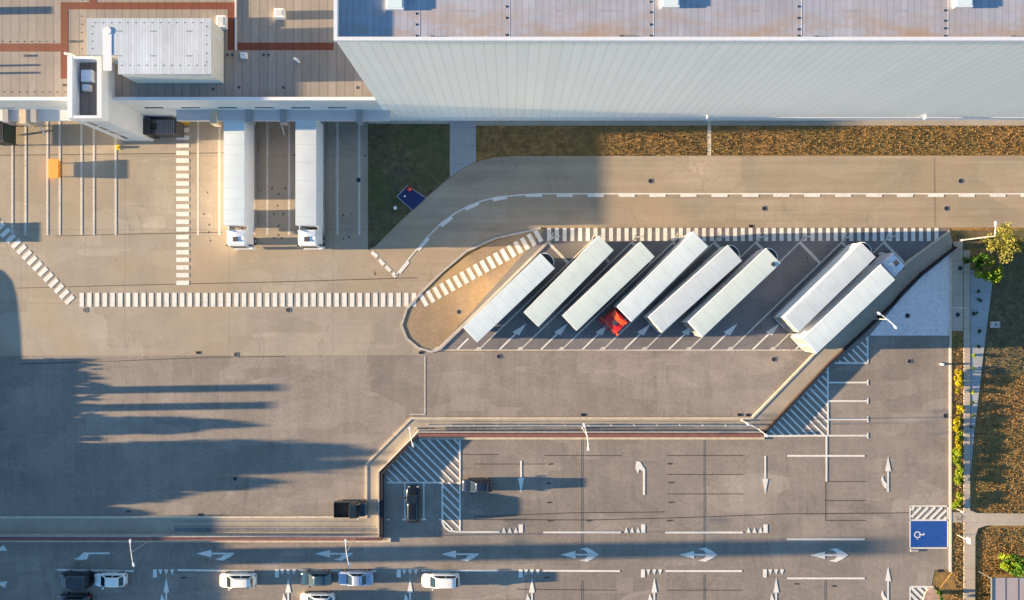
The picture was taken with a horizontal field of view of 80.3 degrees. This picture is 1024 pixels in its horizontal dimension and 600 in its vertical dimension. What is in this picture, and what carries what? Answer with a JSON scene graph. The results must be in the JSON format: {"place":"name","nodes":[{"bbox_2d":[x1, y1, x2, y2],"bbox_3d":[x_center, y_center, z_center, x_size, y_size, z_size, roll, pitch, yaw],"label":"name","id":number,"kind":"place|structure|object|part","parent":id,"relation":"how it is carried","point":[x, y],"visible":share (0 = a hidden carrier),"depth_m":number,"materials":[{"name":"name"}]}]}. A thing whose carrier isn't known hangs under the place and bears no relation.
{"place":"outdoors","nodes":[
{"label":"outdoors","id":0,"kind":"place"},
{"bbox_2d":[368,124,448,249],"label":"dark lawn","id":1,"kind":"structure","parent":0,"point":[440,154],"depth_m":79.97,"materials":[{"name":"green plant"}]},
{"bbox_2d":[396,185,425,209],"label":"pump chamber","id":2,"kind":"object","parent":1,"relation":"on","point":[412,199],"visible":1,"depth_m":79.84,"materials":[{"name":"blue metal"}]},
{"bbox_2d":[368,121,448,123],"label":"wall base paving","id":3,"kind":"structure","parent":0,"point":[408,122],"depth_m":79.95,"materials":[{"name":"grey concrete"}]},
{"bbox_2d":[450,121,475,176],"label":"entry path","id":4,"kind":"structure","parent":0,"point":[462,144],"depth_m":79.95,"materials":[{"name":"grey concrete"}]},
{"bbox_2d":[0,259,948,599],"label":"parking asphalt","id":5,"kind":"structure","parent":0,"point":[276,435],"depth_m":80.00,"materials":[{"name":"grey asphalt"}]},
{"bbox_2d":[58,592,91,599],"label":"parked car","id":6,"kind":"object","parent":5,"relation":"on","point":[76,596],"visible":1,"depth_m":79.12,"materials":[{"name":"black paint"}]},
{"bbox_2d":[61,570,93,589],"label":"delivery van","id":7,"kind":"object","parent":5,"relation":"on","point":[76,580],"visible":1,"depth_m":78.19,"materials":[{"name":"black paint"}]},
{"bbox_2d":[94,571,127,588],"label":"parked car","id":8,"kind":"object","parent":5,"relation":"on","point":[110,579],"visible":1,"depth_m":79.01,"materials":[{"name":"white paint"}]},
{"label":"rear window","id":9,"kind":"part","parent":8,"relation":"part of","materials":[{"name":"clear glass"}]},
{"bbox_2d":[129,539,151,566],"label":"street lamp","id":10,"kind":"object","parent":5,"relation":"on","point":[133,564],"visible":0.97,"depth_m":74.76,"materials":[{"name":"metal"}]},
{"bbox_2d":[0,537,390,541],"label":"kerb","id":11,"kind":"structure","parent":5,"relation":"on","point":[389,539],"depth_m":79.87,"materials":[{"name":"concrete"}]},
{"bbox_2d":[220,571,256,590],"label":"parked car","id":12,"kind":"object","parent":5,"relation":"on","point":[237,580],"visible":1,"depth_m":78.83,"materials":[{"name":"white paint"}]},
{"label":"rear window","id":13,"kind":"part","parent":12,"relation":"part of","materials":[{"name":"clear glass"}]},
{"bbox_2d":[301,570,332,587],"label":"parked car","id":14,"kind":"object","parent":5,"relation":"on","point":[318,578],"visible":1,"depth_m":78.94,"materials":[{"name":"teal paint"}]},
{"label":"rear window","id":15,"kind":"part","parent":14,"relation":"part of","materials":[{"name":"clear glass"}]},
{"bbox_2d":[300,591,334,599],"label":"parked car","id":16,"kind":"object","parent":5,"relation":"on","point":[309,595],"visible":1,"depth_m":79.06,"materials":[{"name":"white paint"}]},
{"bbox_2d":[345,539,355,566],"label":"street lamp","id":17,"kind":"object","parent":5,"relation":"on","point":[348,549],"visible":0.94,"depth_m":74.75,"materials":[{"name":"metal"}]},
{"bbox_2d":[334,500,367,519],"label":"pickup truck","id":18,"kind":"object","parent":5,"relation":"on","point":[349,509],"visible":1,"depth_m":79.05,"materials":[{"name":"green paint"}]},
{"bbox_2d":[338,569,373,587],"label":"parked car","id":19,"kind":"object","parent":5,"relation":"on","point":[346,577],"visible":1,"depth_m":79.05,"materials":[{"name":"blue paint"}]},
{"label":"rear window","id":20,"kind":"part","parent":19,"relation":"part of","materials":[{"name":"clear glass"}]},
{"bbox_2d":[404,485,420,522],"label":"parked car","id":21,"kind":"object","parent":5,"relation":"on","point":[413,498],"visible":1,"depth_m":78.89,"materials":[{"name":"black paint"}]},
{"bbox_2d":[422,571,459,590],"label":"parked car","id":22,"kind":"object","parent":5,"relation":"on","point":[430,579],"visible":1,"depth_m":78.89,"materials":[{"name":"white paint"}]},
{"bbox_2d":[0,456,890,599],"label":"lane arrows","id":23,"kind":"object","parent":5,"relation":"on","point":[710,554],"visible":1,"depth_m":79.97,"materials":[{"name":"white paint"}]},
{"bbox_2d":[57,380,867,578],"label":"stall lines","id":24,"kind":"object","parent":5,"relation":"on","point":[826,455],"visible":0.98,"depth_m":79.97,"materials":[{"name":"white paint"}]},
{"bbox_2d":[0,153,934,599],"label":"tar seams","id":25,"kind":"object","parent":5,"relation":"on","point":[544,455],"visible":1,"depth_m":79.98,"materials":[{"name":"black asphalt"}]},
{"bbox_2d":[0,231,949,518],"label":"strip kerb","id":26,"kind":"structure","parent":5,"relation":"on","point":[464,417],"depth_m":79.85,"materials":[{"name":"concrete"}]},
{"bbox_2d":[0,233,952,534],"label":"dividing strip","id":27,"kind":"object","parent":5,"relation":"on","point":[772,409],"visible":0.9,"depth_m":79.90,"materials":[{"name":"concrete"}]},
{"bbox_2d":[175,528,376,531],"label":"side drain strip","id":28,"kind":"object","parent":27,"relation":"on","point":[275,529],"visible":1,"depth_m":79.89,"materials":[{"name":"grey concrete"}]},
{"bbox_2d":[174,421,748,526],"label":"strip joint","id":29,"kind":"object","parent":27,"relation":"on","point":[417,421],"visible":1,"depth_m":79.89,"materials":[{"name":"grey concrete"}]},
{"bbox_2d":[428,424,749,425],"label":"guard rail","id":30,"kind":"object","parent":27,"relation":"on","point":[588,425],"visible":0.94,"depth_m":79.45,"materials":[{"name":"metal"}]},
{"bbox_2d":[446,426,758,429],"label":"drain strip","id":31,"kind":"object","parent":27,"relation":"on","point":[600,428],"visible":1,"depth_m":79.89,"materials":[{"name":"grey concrete"}]},
{"bbox_2d":[462,478,492,494],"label":"parked car","id":32,"kind":"object","parent":5,"relation":"on","point":[484,485],"visible":1,"depth_m":78.94,"materials":[{"name":"blue paint"}]},
{"bbox_2d":[0,246,956,540],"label":"retaining wall","id":33,"kind":"structure","parent":5,"relation":"on","point":[394,458],"depth_m":79.20,"materials":[{"name":"grey concrete"}]},
{"bbox_2d":[126,154,836,586],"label":"oil stains","id":34,"kind":"object","parent":5,"relation":"on","point":[548,464],"visible":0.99,"depth_m":79.98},
{"bbox_2d":[582,423,588,450],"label":"street lamp","id":35,"kind":"object","parent":5,"relation":"on","point":[586,434],"visible":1,"depth_m":74.74,"materials":[{"name":"metal"}]},
{"bbox_2d":[419,437,764,439],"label":"car park kerb","id":36,"kind":"object","parent":5,"relation":"on","point":[592,438],"visible":0.92,"depth_m":79.87,"materials":[{"name":"concrete"}]},
{"bbox_2d":[410,350,803,414],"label":"road marking line","id":37,"kind":"object","parent":5,"relation":"on","point":[582,350],"visible":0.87,"depth_m":79.97,"materials":[{"name":"white paint"}]},
{"bbox_2d":[386,337,868,532],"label":"hatched zones","id":38,"kind":"object","parent":5,"relation":"on","point":[770,430],"visible":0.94,"depth_m":79.97,"materials":[{"name":"white paint"}]},
{"bbox_2d":[741,420,768,436],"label":"street lamp","id":39,"kind":"object","parent":5,"relation":"on","point":[747,423],"visible":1,"depth_m":74.75,"materials":[{"name":"metal"}]},
{"bbox_2d":[862,312,897,328],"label":"street lamp","id":40,"kind":"object","parent":5,"relation":"on","point":[879,313],"visible":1,"depth_m":74.61,"materials":[{"name":"metal"}]},
{"bbox_2d":[909,505,947,599],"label":"blue bay markings","id":41,"kind":"object","parent":5,"relation":"on","point":[945,518],"visible":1,"depth_m":79.97,"materials":[{"name":"white paint"}]},
{"bbox_2d":[911,521,946,546],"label":"blue bay surface","id":42,"kind":"object","parent":5,"relation":"on","point":[935,533],"visible":1,"depth_m":79.97,"materials":[{"name":"paint"}]},
{"bbox_2d":[368,156,1023,316],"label":"road","id":43,"kind":"structure","parent":0,"point":[443,247],"depth_m":79.99,"materials":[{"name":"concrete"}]},
{"bbox_2d":[0,128,938,306],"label":"crossing stripes","id":44,"kind":"object","parent":43,"relation":"on","point":[10,238],"visible":0.96,"depth_m":79.97,"materials":[{"name":"white paint"}]},
{"bbox_2d":[370,193,1023,277],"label":"road centre line","id":45,"kind":"object","parent":43,"relation":"on","point":[419,248],"visible":1,"depth_m":79.97,"materials":[{"name":"white paint"}]},
{"bbox_2d":[368,123,1023,375],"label":"shaded grass","id":46,"kind":"structure","parent":0,"point":[448,176],"depth_m":79.95,"materials":[{"name":"green plant"}]},
{"bbox_2d":[372,121,1023,599],"bbox_3d":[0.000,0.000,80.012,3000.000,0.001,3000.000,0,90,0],"label":"ground","id":47,"kind":"structure","parent":0,"point":[1010,539],"depth_m":80.01,"materials":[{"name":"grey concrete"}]},
{"bbox_2d":[0,0,389,140],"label":"dock building","id":48,"kind":"structure","parent":47,"relation":"on","point":[120,69],"depth_m":72.25,"materials":[{"name":"metal"}]},
{"bbox_2d":[0,120,425,355],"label":"yard","id":49,"kind":"structure","parent":47,"relation":"on","point":[42,322],"depth_m":80.00,"materials":[{"name":"concrete"}]},
{"bbox_2d":[0,121,19,145],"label":"swap body","id":50,"kind":"object","parent":49,"relation":"on","point":[7,134],"visible":0.9,"depth_m":78.11,"materials":[{"name":"green metal"}]},
{"bbox_2d":[48,159,61,177],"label":"grit bin","id":51,"kind":"object","parent":49,"relation":"on","point":[54,168],"visible":1,"depth_m":79.05,"materials":[{"name":"orange paint"}]},
{"bbox_2d":[143,118,183,138],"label":"compactor","id":52,"kind":"object","parent":49,"relation":"on","point":[155,129],"visible":0.99,"depth_m":77.99,"materials":[{"name":"grey metal"}]},
{"bbox_2d":[11,121,359,234],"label":"dock lane lines","id":53,"kind":"object","parent":49,"relation":"on","point":[337,177],"visible":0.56,"depth_m":79.97,"materials":[{"name":"white paint"}]},
{"bbox_2d":[195,121,367,247],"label":"dock apron","id":54,"kind":"object","parent":47,"relation":"on","point":[278,165],"visible":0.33,"depth_m":79.98,"materials":[{"name":"concrete"}]},
{"bbox_2d":[224,121,257,249],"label":"semi truck","id":55,"kind":"object","parent":54,"relation":"on","point":[240,166],"visible":1,"depth_m":75.92,"materials":[{"name":"white paint"}]},
{"bbox_2d":[295,121,325,249],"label":"semi truck","id":56,"kind":"object","parent":54,"relation":"on","point":[310,150],"visible":1,"depth_m":75.92,"materials":[{"name":"white paint"}]},
{"bbox_2d":[403,229,543,349],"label":"traffic island","id":57,"kind":"structure","parent":47,"relation":"on","point":[434,325],"depth_m":79.99,"materials":[{"name":"beige concrete"}]},
{"bbox_2d":[400,227,540,352],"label":"island kerb","id":58,"kind":"structure","parent":57,"relation":"on","point":[434,279],"depth_m":79.93,"materials":[{"name":"grey concrete"}]},
{"bbox_2d":[476,126,706,160],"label":"verge","id":59,"kind":"structure","parent":47,"relation":"on","point":[596,136],"depth_m":79.97,"materials":[{"name":"brown bark mulch"}]},
{"bbox_2d":[476,121,706,125],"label":"wall foot paving","id":60,"kind":"structure","parent":47,"relation":"on","point":[591,123],"depth_m":79.95,"materials":[{"name":"concrete"}]},
{"bbox_2d":[334,0,1023,120],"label":"warehouse","id":61,"kind":"structure","parent":47,"relation":"on","point":[686,60],"depth_m":59.52,"materials":[{"name":"metal"}]},
{"bbox_2d":[441,228,950,353],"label":"truck bay","id":62,"kind":"object","parent":47,"relation":"on","point":[771,290],"visible":0.5,"depth_m":79.98,"materials":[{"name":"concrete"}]},
{"bbox_2d":[438,241,548,349],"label":"bay kerb","id":63,"kind":"structure","parent":62,"relation":"on","point":[497,292],"depth_m":79.90,"materials":[{"name":"grey concrete"}]},
{"bbox_2d":[463,253,554,341],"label":"semi trailer","id":64,"kind":"object","parent":62,"relation":"on","point":[509,297],"visible":1,"depth_m":75.92,"materials":[{"name":"white paint"}]},
{"bbox_2d":[524,236,612,326],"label":"semi trailer","id":65,"kind":"object","parent":62,"relation":"on","point":[569,280],"visible":1,"depth_m":75.92,"materials":[{"name":"white paint"}]},
{"bbox_2d":[561,242,654,329],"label":"semi trailer","id":66,"kind":"object","parent":62,"relation":"on","point":[606,286],"visible":1,"depth_m":75.92,"materials":[{"name":"white paint"}]},
{"bbox_2d":[457,324,798,349],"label":"bay arrows","id":67,"kind":"object","parent":62,"relation":"on","point":[641,331],"visible":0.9,"depth_m":79.97,"materials":[{"name":"white paint"}]},
{"bbox_2d":[599,232,707,335],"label":"semi truck","id":68,"kind":"object","parent":62,"relation":"on","point":[662,274],"visible":1,"depth_m":75.92,"materials":[{"name":"white paint"}]},
{"bbox_2d":[434,233,904,350],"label":"bay lines","id":69,"kind":"object","parent":62,"relation":"on","point":[718,247],"visible":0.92,"depth_m":79.97,"materials":[{"name":"white paint"}]},
{"bbox_2d":[643,245,741,331],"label":"semi trailer","id":70,"kind":"object","parent":62,"relation":"on","point":[686,293],"visible":1,"depth_m":75.92,"materials":[{"name":"white paint"}]},
{"bbox_2d":[681,248,779,336],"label":"semi trailer","id":71,"kind":"object","parent":62,"relation":"on","point":[727,294],"visible":1,"depth_m":75.92,"materials":[{"name":"white paint"}]},
{"bbox_2d":[773,242,874,331],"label":"semi trailer","id":72,"kind":"object","parent":62,"relation":"on","point":[810,299],"visible":1,"depth_m":75.92,"materials":[{"name":"white paint"}]},
{"bbox_2d":[791,250,904,352],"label":"semi truck","id":73,"kind":"object","parent":62,"relation":"on","point":[866,286],"visible":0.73,"depth_m":75.92,"materials":[{"name":"white paint"}]},
{"bbox_2d":[711,121,1023,125],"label":"wall edge paving","id":74,"kind":"structure","parent":47,"relation":"on","point":[867,123],"depth_m":79.95,"materials":[{"name":"concrete"}]},
{"bbox_2d":[712,126,1023,154],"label":"long verge","id":75,"kind":"structure","parent":47,"relation":"on","point":[913,150],"depth_m":79.97,"materials":[{"name":"brown plant"}]},
{"bbox_2d":[869,255,948,335],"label":"paved area","id":76,"kind":"object","parent":47,"relation":"on","point":[923,301],"visible":1,"depth_m":79.98,"materials":[{"name":"grey concrete"}]},
{"bbox_2d":[923,588,939,599],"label":"gravel bed","id":77,"kind":"object","parent":47,"relation":"on","point":[930,594],"visible":1,"depth_m":79.90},
{"bbox_2d":[936,590,944,599],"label":"shrub","id":78,"kind":"object","parent":77,"relation":"on","point":[938,592],"visible":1,"depth_m":79.44,"materials":[{"name":"green plant"}]},
{"bbox_2d":[949,252,951,571],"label":"verge kerb","id":79,"kind":"structure","parent":47,"relation":"on","point":[950,412],"depth_m":79.88,"materials":[{"name":"concrete"}]},
{"bbox_2d":[939,331,962,599],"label":"hedge bed","id":80,"kind":"object","parent":47,"relation":"on","point":[947,588],"visible":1,"depth_m":79.94,"materials":[{"name":"leafy foliage"},{"name":"soil"}]},
{"bbox_2d":[951,498,961,508],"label":"shrub","id":81,"kind":"object","parent":80,"relation":"on","point":[958,504],"visible":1,"depth_m":79.47,"materials":[{"name":"green plant"}]},
{"bbox_2d":[953,421,960,433],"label":"shrub","id":82,"kind":"object","parent":80,"relation":"on","point":[955,426],"visible":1,"depth_m":79.43,"materials":[{"name":"yellow plant"}]},
{"bbox_2d":[953,456,960,465],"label":"shrub","id":83,"kind":"object","parent":80,"relation":"on","point":[956,460],"visible":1,"depth_m":79.45,"materials":[{"name":"green plant"}]},
{"bbox_2d":[953,416,961,424],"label":"shrub","id":84,"kind":"object","parent":80,"relation":"on","point":[957,419],"visible":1,"depth_m":79.38,"materials":[{"name":"yellow plant"}]},
{"bbox_2d":[952,447,962,458],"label":"shrub","id":85,"kind":"object","parent":80,"relation":"on","point":[957,452],"visible":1,"depth_m":79.53,"materials":[{"name":"green plant"}]},
{"bbox_2d":[954,492,962,505],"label":"shrub","id":86,"kind":"object","parent":80,"relation":"on","point":[959,495],"visible":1,"depth_m":79.43,"materials":[{"name":"green plant"}]},
{"bbox_2d":[954,436,962,448],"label":"shrub","id":87,"kind":"object","parent":80,"relation":"on","point":[959,444],"visible":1,"depth_m":79.39,"materials":[{"name":"yellow plant"}]},
{"bbox_2d":[954,376,962,386],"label":"shrub","id":88,"kind":"object","parent":80,"relation":"on","point":[958,384],"visible":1,"depth_m":79.28,"materials":[{"name":"yellow plant"}]},
{"bbox_2d":[954,369,962,379],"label":"shrub","id":89,"kind":"object","parent":80,"relation":"on","point":[960,373],"visible":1,"depth_m":79.38,"materials":[{"name":"yellow plant"}]},
{"bbox_2d":[954,464,963,475],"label":"shrub","id":90,"kind":"object","parent":80,"relation":"on","point":[960,469],"visible":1,"depth_m":79.53,"materials":[{"name":"green plant"}]},
{"bbox_2d":[955,425,962,440],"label":"shrub","id":91,"kind":"object","parent":80,"relation":"on","point":[960,433],"visible":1,"depth_m":79.50,"materials":[{"name":"yellow plant"}]},
{"bbox_2d":[955,380,962,393],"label":"shrub","id":92,"kind":"object","parent":80,"relation":"on","point":[956,390],"visible":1,"depth_m":79.51,"materials":[{"name":"yellow plant"}]},
{"bbox_2d":[954,476,964,485],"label":"shrub","id":93,"kind":"object","parent":80,"relation":"on","point":[957,481],"visible":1,"depth_m":79.42,"materials":[{"name":"green plant"}]},
{"bbox_2d":[956,405,964,413],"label":"shrub","id":94,"kind":"object","parent":80,"relation":"on","point":[959,408],"visible":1,"depth_m":79.52,"materials":[{"name":"yellow plant"}]},
{"bbox_2d":[952,242,962,330],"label":"side walk","id":95,"kind":"structure","parent":47,"relation":"on","point":[957,286],"depth_m":79.90,"materials":[{"name":"grey concrete"}]},
{"bbox_2d":[952,512,963,522],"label":"cross link","id":96,"kind":"object","parent":47,"relation":"on","point":[955,517],"visible":0.88,"depth_m":79.90,"materials":[{"name":"grey concrete"}]},
{"bbox_2d":[970,270,991,473],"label":"paved margin","id":97,"kind":"object","parent":47,"relation":"on","point":[979,320],"visible":0.86,"depth_m":79.93,"materials":[{"name":"grey concrete"}]},
{"bbox_2d":[973,252,1003,283],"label":"tree","id":98,"kind":"object","parent":97,"relation":"on","point":[994,276],"visible":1,"depth_m":77.78,"materials":[{"name":"green plant"}]},
{"bbox_2d":[958,230,1023,247],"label":"verge","id":99,"kind":"structure","parent":47,"relation":"on","point":[972,243],"depth_m":79.97,"materials":[{"name":"plant"}]},
{"bbox_2d":[959,221,996,241],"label":"street lamp","id":100,"kind":"object","parent":99,"relation":"on","point":[962,240],"visible":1,"depth_m":76.10,"materials":[{"name":"metal"}]},
{"bbox_2d":[980,222,1022,263],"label":"tree","id":101,"kind":"object","parent":99,"relation":"on","point":[1007,242],"visible":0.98,"depth_m":76.59,"materials":[{"name":"yellow plant"}]},
{"bbox_2d":[963,250,1023,599],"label":"footpath","id":102,"kind":"structure","parent":47,"relation":"on","point":[973,522],"depth_m":79.89,"materials":[{"name":"grey concrete"}]},
{"bbox_2d":[962,253,988,269],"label":"tree","id":103,"kind":"object","parent":102,"relation":"on","point":[979,260],"visible":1,"depth_m":77.75,"materials":[{"name":"green plant"}]},
{"bbox_2d":[978,571,1023,599],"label":"bike shelter","id":104,"kind":"object","parent":47,"relation":"on","point":[1007,588],"visible":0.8,"depth_m":77.38,"materials":[{"name":"grey metal"}]},
{"bbox_2d":[997,553,1015,571],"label":"tree","id":105,"kind":"object","parent":47,"relation":"on","point":[1004,566],"visible":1,"depth_m":78.35,"materials":[{"name":"yellow plant"}]},
{"bbox_2d":[999,553,1023,577],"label":"tree","id":106,"kind":"object","parent":47,"relation":"on","point":[1018,567],"visible":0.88,"depth_m":77.92,"materials":[{"name":"green plant"}]},
{"bbox_2d":[707,121,710,154],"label":"narrow path","id":107,"kind":"structure","parent":0,"point":[708,137],"depth_m":79.95,"materials":[{"name":"concrete"}]},
{"bbox_2d":[982,249,1023,373],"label":"shadow lawn","id":108,"kind":"structure","parent":0,"point":[1016,354],"depth_m":79.98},
{"bbox_2d":[990,321,999,327],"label":"manhole cover","id":109,"kind":"object","parent":108,"relation":"on","point":[994,324],"visible":1,"depth_m":79.78,"materials":[{"name":"grey metal"}]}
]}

